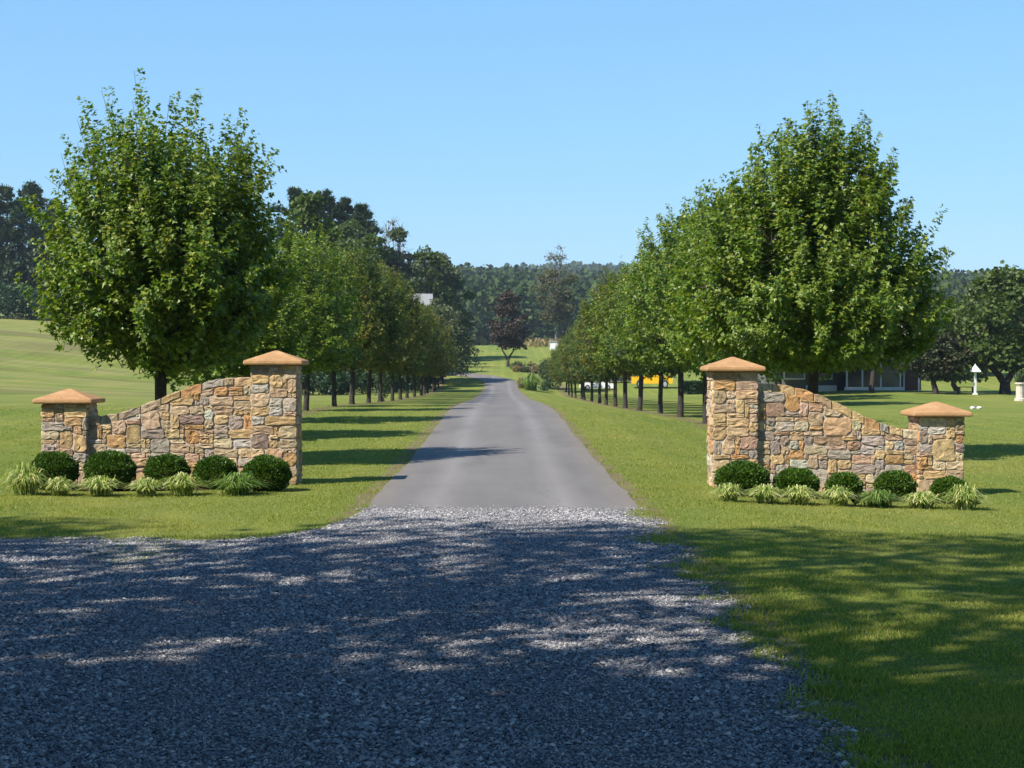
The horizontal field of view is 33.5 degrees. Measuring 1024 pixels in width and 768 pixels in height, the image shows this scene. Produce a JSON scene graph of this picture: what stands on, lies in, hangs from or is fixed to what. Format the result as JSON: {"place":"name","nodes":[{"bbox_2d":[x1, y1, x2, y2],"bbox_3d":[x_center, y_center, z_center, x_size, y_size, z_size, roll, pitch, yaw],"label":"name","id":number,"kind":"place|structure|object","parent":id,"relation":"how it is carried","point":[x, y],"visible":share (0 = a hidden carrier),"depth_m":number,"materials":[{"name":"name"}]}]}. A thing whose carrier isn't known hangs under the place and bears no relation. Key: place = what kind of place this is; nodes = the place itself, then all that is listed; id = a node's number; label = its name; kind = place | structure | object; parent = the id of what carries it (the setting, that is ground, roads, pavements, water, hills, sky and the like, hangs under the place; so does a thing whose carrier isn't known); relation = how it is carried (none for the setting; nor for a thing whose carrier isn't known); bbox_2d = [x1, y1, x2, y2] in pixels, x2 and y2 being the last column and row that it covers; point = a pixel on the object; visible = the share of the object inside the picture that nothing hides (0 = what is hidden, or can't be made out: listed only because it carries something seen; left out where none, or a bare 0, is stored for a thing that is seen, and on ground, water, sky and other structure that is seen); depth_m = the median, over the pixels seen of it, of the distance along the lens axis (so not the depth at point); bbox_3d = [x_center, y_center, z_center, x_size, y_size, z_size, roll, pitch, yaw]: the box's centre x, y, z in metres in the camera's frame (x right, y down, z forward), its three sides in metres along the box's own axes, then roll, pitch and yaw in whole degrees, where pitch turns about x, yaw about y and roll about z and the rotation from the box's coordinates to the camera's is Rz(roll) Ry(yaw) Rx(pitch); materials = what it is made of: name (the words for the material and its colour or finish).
{"place":"outdoors","nodes":[
{"label":"outdoors","id":0,"kind":"place"},
{"bbox_2d":[0,504,906,767],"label":"gravel road","id":1,"kind":"structure","parent":0,"point":[516,704],"depth_m":9.44,"materials":[{"name":"gravel"}]},
{"bbox_2d":[368,372,638,508],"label":"driveway","id":2,"kind":"structure","parent":0,"point":[499,442],"depth_m":26.51,"materials":[{"name":"asphalt"}]},
{"bbox_2d":[0,313,1023,767],"bbox_3d":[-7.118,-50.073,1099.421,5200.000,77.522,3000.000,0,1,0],"label":"ground","id":3,"kind":"structure","parent":0,"point":[34,363],"depth_m":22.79,"materials":[{"name":"plant"}]},
{"bbox_2d":[0,281,41,318],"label":"shrub","id":4,"kind":"object","parent":3,"relation":"on","point":[8,302],"visible":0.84,"depth_m":222.34,"materials":[{"name":"green plant"}]},
{"bbox_2d":[0,462,48,495],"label":"striped grass clump","id":5,"kind":"object","parent":3,"relation":"on","point":[25,480],"visible":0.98,"depth_m":20.71,"materials":[{"name":"plant"}]},
{"bbox_2d":[0,183,51,317],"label":"pine tree","id":6,"kind":"object","parent":3,"relation":"on","point":[10,268],"visible":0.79,"depth_m":230.40,"materials":[{"name":"green plant"}]},
{"bbox_2d":[1,282,52,319],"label":"shrub","id":7,"kind":"object","parent":3,"relation":"on","point":[28,316],"visible":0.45,"depth_m":223.56,"materials":[{"name":"green plant"}]},
{"bbox_2d":[0,179,57,292],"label":"pine tree","id":8,"kind":"object","parent":3,"relation":"on","point":[30,188],"visible":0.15,"depth_m":238.85,"materials":[{"name":"green plant"}]},
{"bbox_2d":[20,199,77,312],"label":"pine tree","id":9,"kind":"object","parent":3,"relation":"on","point":[42,236],"visible":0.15,"depth_m":233.99,"materials":[{"name":"green plant"}]},
{"bbox_2d":[35,475,79,494],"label":"striped grass clump","id":10,"kind":"object","parent":3,"relation":"on","point":[60,485],"visible":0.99,"depth_m":20.72,"materials":[{"name":"plant"}]},
{"bbox_2d":[74,475,131,494],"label":"striped grass clump","id":11,"kind":"object","parent":3,"relation":"on","point":[100,485],"visible":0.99,"depth_m":20.70,"materials":[{"name":"plant"}]},
{"bbox_2d":[121,476,166,494],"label":"striped grass clump","id":12,"kind":"object","parent":3,"relation":"on","point":[144,486],"visible":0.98,"depth_m":20.71,"materials":[{"name":"plant"}]},
{"bbox_2d":[14,68,303,400],"bbox_3d":[-5.555,-1.673,26.976,4.438,6.408,4.253,0,1,0],"label":"maple tree","id":13,"kind":"object","parent":3,"relation":"on","point":[143,263],"visible":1,"depth_m":25.98,"materials":[{"name":"green plant"}]},
{"bbox_2d":[69,484,251,489],"bbox_3d":[-4.523,1.329,22.004,3.127,0.008,0.995,0,1,0],"label":"planting bed","id":14,"kind":"object","parent":3,"relation":"on","point":[124,488],"visible":0.15,"depth_m":21.68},
{"bbox_2d":[28,451,79,489],"bbox_3d":[-5.861,1.107,21.730,0.649,0.518,0.647,0,1,0],"label":"boxwood shrub","id":15,"kind":"object","parent":14,"relation":"on","point":[53,464],"visible":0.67,"depth_m":21.56,"materials":[{"name":"green plant"}]},
{"bbox_2d":[83,450,137,490],"bbox_3d":[-5.140,1.101,21.735,0.679,0.531,0.709,0,1,0],"label":"boxwood shrub","id":16,"kind":"object","parent":14,"relation":"on","point":[121,466],"visible":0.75,"depth_m":21.54,"materials":[{"name":"green plant"}]},
{"bbox_2d":[142,453,191,488],"bbox_3d":[-4.409,1.116,21.731,0.630,0.496,0.639,0,1,0],"label":"boxwood shrub","id":17,"kind":"object","parent":14,"relation":"on","point":[161,466],"visible":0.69,"depth_m":21.56,"materials":[{"name":"green plant"}]},
{"bbox_2d":[192,454,238,488],"bbox_3d":[-3.791,1.129,21.735,0.596,0.476,0.586,0,1,-22],"label":"boxwood shrub","id":18,"kind":"object","parent":14,"relation":"on","point":[206,470],"visible":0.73,"depth_m":21.56,"materials":[{"name":"green plant"}]},
{"bbox_2d":[32,350,308,484],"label":"stone gate wall","id":19,"kind":"structure","parent":3,"relation":"on","point":[240,421],"depth_m":22.54,"materials":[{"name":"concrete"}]},
{"bbox_2d":[158,472,209,494],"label":"striped grass clump","id":20,"kind":"object","parent":3,"relation":"on","point":[181,484],"visible":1,"depth_m":20.71,"materials":[{"name":"plant"}]},
{"bbox_2d":[137,229,320,390],"bbox_3d":[-5.913,-1.078,34.575,3.902,4.709,3.655,0,2,39],"label":"maple tree","id":21,"kind":"object","parent":3,"relation":"on","point":[283,339],"visible":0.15,"depth_m":34.06,"materials":[{"name":"green plant"}]},
{"bbox_2d":[203,471,273,495],"bbox_3d":[-3.361,1.204,20.813,1.029,0.293,1.028,0,1,0],"label":"striped grass clump","id":22,"kind":"object","parent":3,"relation":"on","point":[235,483],"visible":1,"depth_m":20.69,"materials":[{"name":"plant"}]},
{"bbox_2d":[240,453,292,491],"bbox_3d":[-3.090,1.120,21.402,0.669,0.495,0.675,0,1,0],"label":"boxwood shrub","id":23,"kind":"object","parent":3,"relation":"on","point":[271,468],"visible":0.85,"depth_m":21.22,"materials":[{"name":"green plant"}]},
{"bbox_2d":[267,186,315,258],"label":"pine tree","id":24,"kind":"object","parent":3,"relation":"on","point":[293,193],"visible":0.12,"depth_m":198.87,"materials":[{"name":"green plant"}]},
{"bbox_2d":[238,209,371,376],"bbox_3d":[-5.676,-1.560,41.588,4.316,5.374,4.471,2,-1,-40],"label":"maple tree","id":25,"kind":"object","parent":3,"relation":"on","point":[325,345],"visible":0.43,"depth_m":41.22,"materials":[{"name":"green plant"}]},
{"bbox_2d":[278,189,343,391],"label":"pine tree","id":26,"kind":"object","parent":3,"relation":"on","point":[309,203],"visible":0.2,"depth_m":135.00,"materials":[{"name":"green plant"}]},
{"bbox_2d":[301,370,330,394],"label":"shrub","id":27,"kind":"object","parent":3,"relation":"on","point":[313,380],"visible":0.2,"depth_m":117.36,"materials":[{"name":"green plant"}]},
{"bbox_2d":[273,222,367,410],"bbox_3d":[-5.779,-1.861,49.366,3.706,5.727,3.970,1,3,-38],"label":"maple tree","id":28,"kind":"object","parent":3,"relation":"on","point":[349,286],"visible":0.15,"depth_m":49.31,"materials":[{"name":"green plant"}]},
{"bbox_2d":[305,188,344,273],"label":"pine tree","id":29,"kind":"object","parent":3,"relation":"on","point":[332,207],"visible":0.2,"depth_m":203.99,"materials":[{"name":"green plant"}]},
{"bbox_2d":[303,370,349,394],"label":"shrub","id":30,"kind":"object","parent":3,"relation":"on","point":[341,382],"visible":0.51,"depth_m":120.58,"materials":[{"name":"green plant"}]},
{"bbox_2d":[325,196,358,260],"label":"pine tree","id":31,"kind":"object","parent":3,"relation":"on","point":[346,208],"visible":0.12,"depth_m":209.03,"materials":[{"name":"green plant"}]},
{"bbox_2d":[322,367,364,394],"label":"shrub","id":32,"kind":"object","parent":3,"relation":"on","point":[362,375],"visible":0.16,"depth_m":123.27,"materials":[{"name":"green plant"}]},
{"bbox_2d":[311,247,389,406],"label":"maple tree","id":33,"kind":"object","parent":3,"relation":"on","point":[370,336],"visible":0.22,"depth_m":56.19,"materials":[{"name":"green plant"}]},
{"bbox_2d":[323,218,382,269],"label":"oak tree","id":34,"kind":"object","parent":3,"relation":"on","point":[346,227],"visible":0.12,"depth_m":188.95,"materials":[{"name":"green plant"}]},
{"bbox_2d":[342,202,383,275],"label":"pine tree","id":35,"kind":"object","parent":3,"relation":"on","point":[362,215],"visible":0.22,"depth_m":204.26,"materials":[{"name":"green plant"}]},
{"bbox_2d":[324,234,408,403],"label":"maple tree","id":36,"kind":"object","parent":3,"relation":"on","point":[395,329],"visible":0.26,"depth_m":64.36,"materials":[{"name":"green plant"}]},
{"bbox_2d":[355,368,384,393],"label":"shrub","id":37,"kind":"object","parent":3,"relation":"on","point":[365,381],"visible":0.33,"depth_m":126.97,"materials":[{"name":"green plant"}]},
{"bbox_2d":[350,232,406,291],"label":"oak tree","id":38,"kind":"object","parent":3,"relation":"on","point":[384,252],"visible":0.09,"depth_m":167.30,"materials":[{"name":"green plant"}]},
{"bbox_2d":[373,373,389,400],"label":"sapling","id":39,"kind":"object","parent":3,"relation":"on","point":[383,389],"visible":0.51,"depth_m":84.00,"materials":[{"name":"green plant"}]},
{"bbox_2d":[346,259,421,402],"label":"maple tree","id":40,"kind":"object","parent":3,"relation":"on","point":[389,365],"visible":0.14,"depth_m":71.32,"materials":[{"name":"green plant"}]},
{"bbox_2d":[376,375,416,392],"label":"shrub","id":41,"kind":"object","parent":3,"relation":"on","point":[404,382],"visible":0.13,"depth_m":137.61,"materials":[{"name":"green plant"}]},
{"bbox_2d":[377,216,421,292],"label":"grey tree","id":42,"kind":"object","parent":3,"relation":"on","point":[403,251],"visible":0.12,"depth_m":211.29,"materials":[{"name":"green plant"}]},
{"bbox_2d":[369,260,431,401],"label":"maple tree","id":43,"kind":"object","parent":3,"relation":"on","point":[413,312],"visible":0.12,"depth_m":78.53,"materials":[{"name":"green plant"}]},
{"bbox_2d":[379,227,421,293],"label":"oak tree","id":44,"kind":"object","parent":3,"relation":"on","point":[398,234],"visible":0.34,"depth_m":208.15,"materials":[{"name":"green plant"}]},
{"bbox_2d":[372,286,434,400],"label":"maple tree","id":45,"kind":"object","parent":3,"relation":"on","point":[415,367],"visible":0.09,"depth_m":85.99,"materials":[{"name":"green plant"}]},
{"bbox_2d":[384,285,437,399],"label":"maple tree","id":46,"kind":"object","parent":3,"relation":"on","point":[428,330],"visible":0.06,"depth_m":93.72,"materials":[{"name":"green plant"}]},
{"bbox_2d":[403,285,443,397],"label":"maple tree","id":47,"kind":"object","parent":3,"relation":"on","point":[437,357],"visible":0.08,"depth_m":101.95,"materials":[{"name":"green plant"}]},
{"bbox_2d":[401,305,448,396],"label":"maple tree","id":48,"kind":"object","parent":3,"relation":"on","point":[434,369],"visible":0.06,"depth_m":109.51,"materials":[{"name":"green plant"}]},
{"bbox_2d":[405,302,456,395],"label":"maple tree","id":49,"kind":"object","parent":3,"relation":"on","point":[445,358],"visible":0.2,"depth_m":116.90,"materials":[{"name":"green plant"}]},
{"bbox_2d":[406,244,458,313],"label":"oak tree","id":50,"kind":"object","parent":3,"relation":"on","point":[433,259],"visible":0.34,"depth_m":216.63,"materials":[{"name":"green plant"}]},
{"bbox_2d":[416,326,453,393],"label":"maple tree","id":51,"kind":"object","parent":3,"relation":"on","point":[424,388],"visible":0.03,"depth_m":124.56,"materials":[{"name":"green plant"}]},
{"bbox_2d":[432,315,457,391],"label":"maple tree","id":52,"kind":"object","parent":3,"relation":"on","point":[453,367],"visible":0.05,"depth_m":139.42,"materials":[{"name":"green plant"}]},
{"bbox_2d":[421,251,469,323],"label":"oak tree","id":53,"kind":"object","parent":3,"relation":"on","point":[447,276],"visible":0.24,"depth_m":220.82,"materials":[{"name":"green plant"}]},
{"bbox_2d":[427,303,485,383],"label":"willow tree","id":54,"kind":"object","parent":3,"relation":"on","point":[458,335],"visible":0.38,"depth_m":159.35,"materials":[{"name":"green plant"}]},
{"bbox_2d":[447,266,475,341],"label":"oak tree","id":55,"kind":"object","parent":3,"relation":"on","point":[458,285],"visible":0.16,"depth_m":224.01,"materials":[{"name":"green plant"}]},
{"bbox_2d":[485,289,531,366],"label":"purple plum tree","id":56,"kind":"object","parent":3,"relation":"on","point":[513,341],"visible":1,"depth_m":195.08,"materials":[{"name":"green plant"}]},
{"bbox_2d":[0,257,1021,344],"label":"wooded hill","id":57,"kind":"structure","parent":3,"relation":"on","point":[488,284],"depth_m":436.44,"materials":[{"name":"green plant"}]},
{"bbox_2d":[538,357,560,389],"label":"ornamental bush","id":58,"kind":"object","parent":3,"relation":"on","point":[542,372],"visible":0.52,"depth_m":157.73,"materials":[{"name":"green plant"}]},
{"bbox_2d":[531,245,579,337],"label":"vine covered tree","id":59,"kind":"object","parent":3,"relation":"on","point":[550,314],"visible":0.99,"depth_m":278.87,"materials":[{"name":"green plant"}]},
{"bbox_2d":[545,335,580,396],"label":"maple tree","id":60,"kind":"object","parent":3,"relation":"on","point":[556,377],"visible":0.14,"depth_m":138.85,"materials":[{"name":"green plant"}]},
{"bbox_2d":[552,323,585,399],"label":"maple tree","id":61,"kind":"object","parent":3,"relation":"on","point":[566,373],"visible":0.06,"depth_m":116.66,"materials":[{"name":"green plant"}]},
{"bbox_2d":[558,332,597,401],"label":"maple tree","id":62,"kind":"object","parent":3,"relation":"on","point":[572,375],"visible":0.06,"depth_m":108.43,"materials":[{"name":"green plant"}]},
{"bbox_2d":[563,320,619,402],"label":"maple tree","id":63,"kind":"object","parent":3,"relation":"on","point":[598,382],"visible":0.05,"depth_m":100.86,"materials":[{"name":"green plant"}]},
{"bbox_2d":[569,295,630,404],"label":"maple tree","id":64,"kind":"object","parent":3,"relation":"on","point":[585,373],"visible":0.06,"depth_m":93.24,"materials":[{"name":"green plant"}]},
{"bbox_2d":[573,275,637,406],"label":"maple tree","id":65,"kind":"object","parent":3,"relation":"on","point":[608,374],"visible":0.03,"depth_m":85.95,"materials":[{"name":"green plant"}]},
{"bbox_2d":[569,265,648,407],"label":"maple tree","id":66,"kind":"object","parent":3,"relation":"on","point":[625,374],"visible":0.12,"depth_m":78.65,"materials":[{"name":"green plant"}]},
{"bbox_2d":[584,256,676,410],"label":"maple tree","id":67,"kind":"object","parent":3,"relation":"on","point":[611,362],"visible":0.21,"depth_m":70.73,"materials":[{"name":"green plant"}]},
{"bbox_2d":[604,247,692,413],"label":"maple tree","id":68,"kind":"object","parent":3,"relation":"on","point":[636,364],"visible":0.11,"depth_m":62.68,"materials":[{"name":"green plant"}]},
{"bbox_2d":[631,375,673,387],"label":"yellow pickup","id":69,"kind":"object","parent":3,"relation":"on","point":[646,380],"visible":0.56,"depth_m":159.40,"materials":[{"name":"paint"}]},
{"bbox_2d":[610,203,696,417],"bbox_3d":[5.459,-2.299,55.713,4.715,7.316,4.696,1,2,18],"label":"maple tree","id":70,"kind":"object","parent":3,"relation":"on","point":[652,247],"visible":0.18,"depth_m":55.66,"materials":[{"name":"green plant"}]},
{"bbox_2d":[619,186,739,423],"bbox_3d":[5.433,-2.116,48.164,4.537,7.026,5.248,1,1,44],"label":"maple tree","id":71,"kind":"object","parent":3,"relation":"on","point":[665,355],"visible":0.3,"depth_m":47.56,"materials":[{"name":"green plant"}]},
{"bbox_2d":[684,379,702,394],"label":"clipped hedge","id":72,"kind":"object","parent":3,"relation":"on","point":[696,386],"visible":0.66,"depth_m":149.49,"materials":[{"name":"green plant"}]},
{"bbox_2d":[704,482,746,500],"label":"striped grass clump","id":73,"kind":"object","parent":3,"relation":"on","point":[728,491],"visible":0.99,"depth_m":20.11,"materials":[{"name":"plant"}]},
{"bbox_2d":[459,260,1022,275],"bbox_3d":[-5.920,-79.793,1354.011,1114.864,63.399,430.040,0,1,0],"label":"wooded ridge","id":74,"kind":"structure","parent":3,"relation":"on","point":[575,265],"depth_m":1465.92,"materials":[{"name":"green plant"}]},
{"bbox_2d":[661,168,831,383],"bbox_3d":[5.428,-1.799,40.475,4.659,6.568,4.529,-1,1,-40],"label":"maple tree","id":75,"kind":"object","parent":3,"relation":"on","point":[679,341],"visible":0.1,"depth_m":40.16,"materials":[{"name":"green plant"}]},
{"bbox_2d":[660,186,833,373],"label":"garden tree","id":76,"kind":"object","parent":3,"relation":"on","point":[710,197],"depth_m":84.94,"materials":[{"name":"green plant"}]},
{"bbox_2d":[739,483,789,501],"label":"striped grass clump","id":77,"kind":"object","parent":3,"relation":"on","point":[765,493],"visible":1,"depth_m":20.10,"materials":[{"name":"plant"}]},
{"bbox_2d":[775,484,823,503],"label":"striped grass clump","id":78,"kind":"object","parent":3,"relation":"on","point":[799,494],"visible":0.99,"depth_m":20.11,"materials":[{"name":"plant"}]},
{"bbox_2d":[664,90,953,393],"bbox_3d":[5.648,-1.918,32.015,5.468,7.118,4.983,0,1,0],"label":"maple tree","id":79,"kind":"object","parent":3,"relation":"on","point":[754,317],"visible":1,"depth_m":31.05,"materials":[{"name":"green plant"}]},
{"bbox_2d":[700,357,972,494],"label":"stone gate wall","id":80,"kind":"structure","parent":3,"relation":"on","point":[774,429],"depth_m":22.60,"materials":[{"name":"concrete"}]},
{"bbox_2d":[817,485,860,504],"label":"striped grass clump","id":81,"kind":"object","parent":3,"relation":"on","point":[838,495],"visible":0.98,"depth_m":20.12,"materials":[{"name":"plant"}]},
{"bbox_2d":[758,326,920,391],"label":"ranch house","id":82,"kind":"structure","parent":3,"relation":"on","point":[858,379],"depth_m":116.69,"materials":[{"name":"grey"}]},
{"bbox_2d":[783,371,804,379],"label":"window","id":83,"kind":"structure","parent":82,"relation":"in","point":[800,376],"depth_m":118.21,"materials":[{"name":"glass"}]},
{"bbox_2d":[905,365,917,389],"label":"door","id":84,"kind":"structure","parent":82,"relation":"in","point":[911,382],"depth_m":116.69,"materials":[{"name":"metal"}]},
{"bbox_2d":[848,489,906,506],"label":"striped grass clump","id":85,"kind":"object","parent":3,"relation":"on","point":[876,498],"visible":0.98,"depth_m":20.11,"materials":[{"name":"plant"}]},
{"bbox_2d":[776,494,980,502],"bbox_3d":[4.312,1.427,21.579,3.235,0.123,0.985,0,1,0],"label":"planting bed","id":86,"kind":"object","parent":3,"relation":"on","point":[861,497],"visible":0.07,"depth_m":21.31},
{"bbox_2d":[713,459,770,495],"bbox_3d":[2.881,1.171,21.288,0.735,0.469,0.754,0,1,0],"label":"boxwood shrub","id":87,"kind":"object","parent":86,"relation":"on","point":[746,474],"visible":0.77,"depth_m":21.07,"materials":[{"name":"green plant"}]},
{"bbox_2d":[772,467,820,497],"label":"boxwood shrub","id":88,"kind":"object","parent":86,"relation":"on","point":[784,479],"visible":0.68,"depth_m":21.12,"materials":[{"name":"green plant"}]},
{"bbox_2d":[824,471,863,499],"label":"boxwood shrub","id":89,"kind":"object","parent":86,"relation":"on","point":[854,483],"visible":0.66,"depth_m":21.16,"materials":[{"name":"green plant"}]},
{"bbox_2d":[873,469,917,501],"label":"boxwood shrub","id":90,"kind":"object","parent":86,"relation":"on","point":[888,480],"visible":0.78,"depth_m":21.14,"materials":[{"name":"green plant"}]},
{"bbox_2d":[929,475,969,503],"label":"boxwood shrub","id":91,"kind":"object","parent":86,"relation":"on","point":[941,484],"visible":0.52,"depth_m":21.19,"materials":[{"name":"green plant"}]},
{"bbox_2d":[864,263,935,392],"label":"garden tree","id":92,"kind":"object","parent":3,"relation":"on","point":[872,381],"visible":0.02,"depth_m":108.01,"materials":[{"name":"green plant"}]},
{"bbox_2d":[896,490,954,508],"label":"striped grass clump","id":93,"kind":"object","parent":3,"relation":"on","point":[919,499],"visible":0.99,"depth_m":20.10,"materials":[{"name":"plant"}]},
{"bbox_2d":[893,330,974,393],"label":"garden tree","id":94,"kind":"object","parent":3,"relation":"on","point":[933,363],"visible":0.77,"depth_m":103.46,"materials":[{"name":"green plant"}]},
{"bbox_2d":[920,299,1008,390],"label":"background tree","id":95,"kind":"object","parent":3,"relation":"on","point":[964,375],"visible":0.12,"depth_m":148.91,"materials":[{"name":"green plant"}]},
{"bbox_2d":[938,482,997,509],"bbox_3d":[5.385,1.326,20.194,0.806,0.324,0.818,0,1,-19],"label":"striped grass clump","id":96,"kind":"object","parent":3,"relation":"on","point":[964,497],"visible":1,"depth_m":20.11,"materials":[{"name":"plant"}]},
{"bbox_2d":[936,260,1023,393],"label":"garden tree","id":97,"kind":"object","parent":3,"relation":"on","point":[993,347],"visible":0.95,"depth_m":104.83,"materials":[{"name":"green plant"}]},
{"bbox_2d":[948,279,1016,375],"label":"background tree","id":98,"kind":"object","parent":3,"relation":"on","point":[957,293],"visible":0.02,"depth_m":175.74,"materials":[{"name":"green plant"}]},
{"bbox_2d":[1012,371,1023,400],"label":"stone planter","id":99,"kind":"object","parent":3,"relation":"on","point":[1019,380],"visible":0.99,"depth_m":92.02,"materials":[{"name":"white stone"}]},
{"bbox_2d":[0,0,1023,272],"label":"sky","id":100,"kind":"structure","parent":0,"point":[497,133],"materials":[{"name":"blue"}]},
{"bbox_2d":[518,372,545,390],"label":"ornamental grass","id":101,"kind":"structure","parent":0,"point":[531,382],"depth_m":149.66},
{"bbox_2d":[524,337,566,347],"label":"tall dry grass","id":102,"kind":"structure","parent":0,"point":[539,341],"depth_m":277.11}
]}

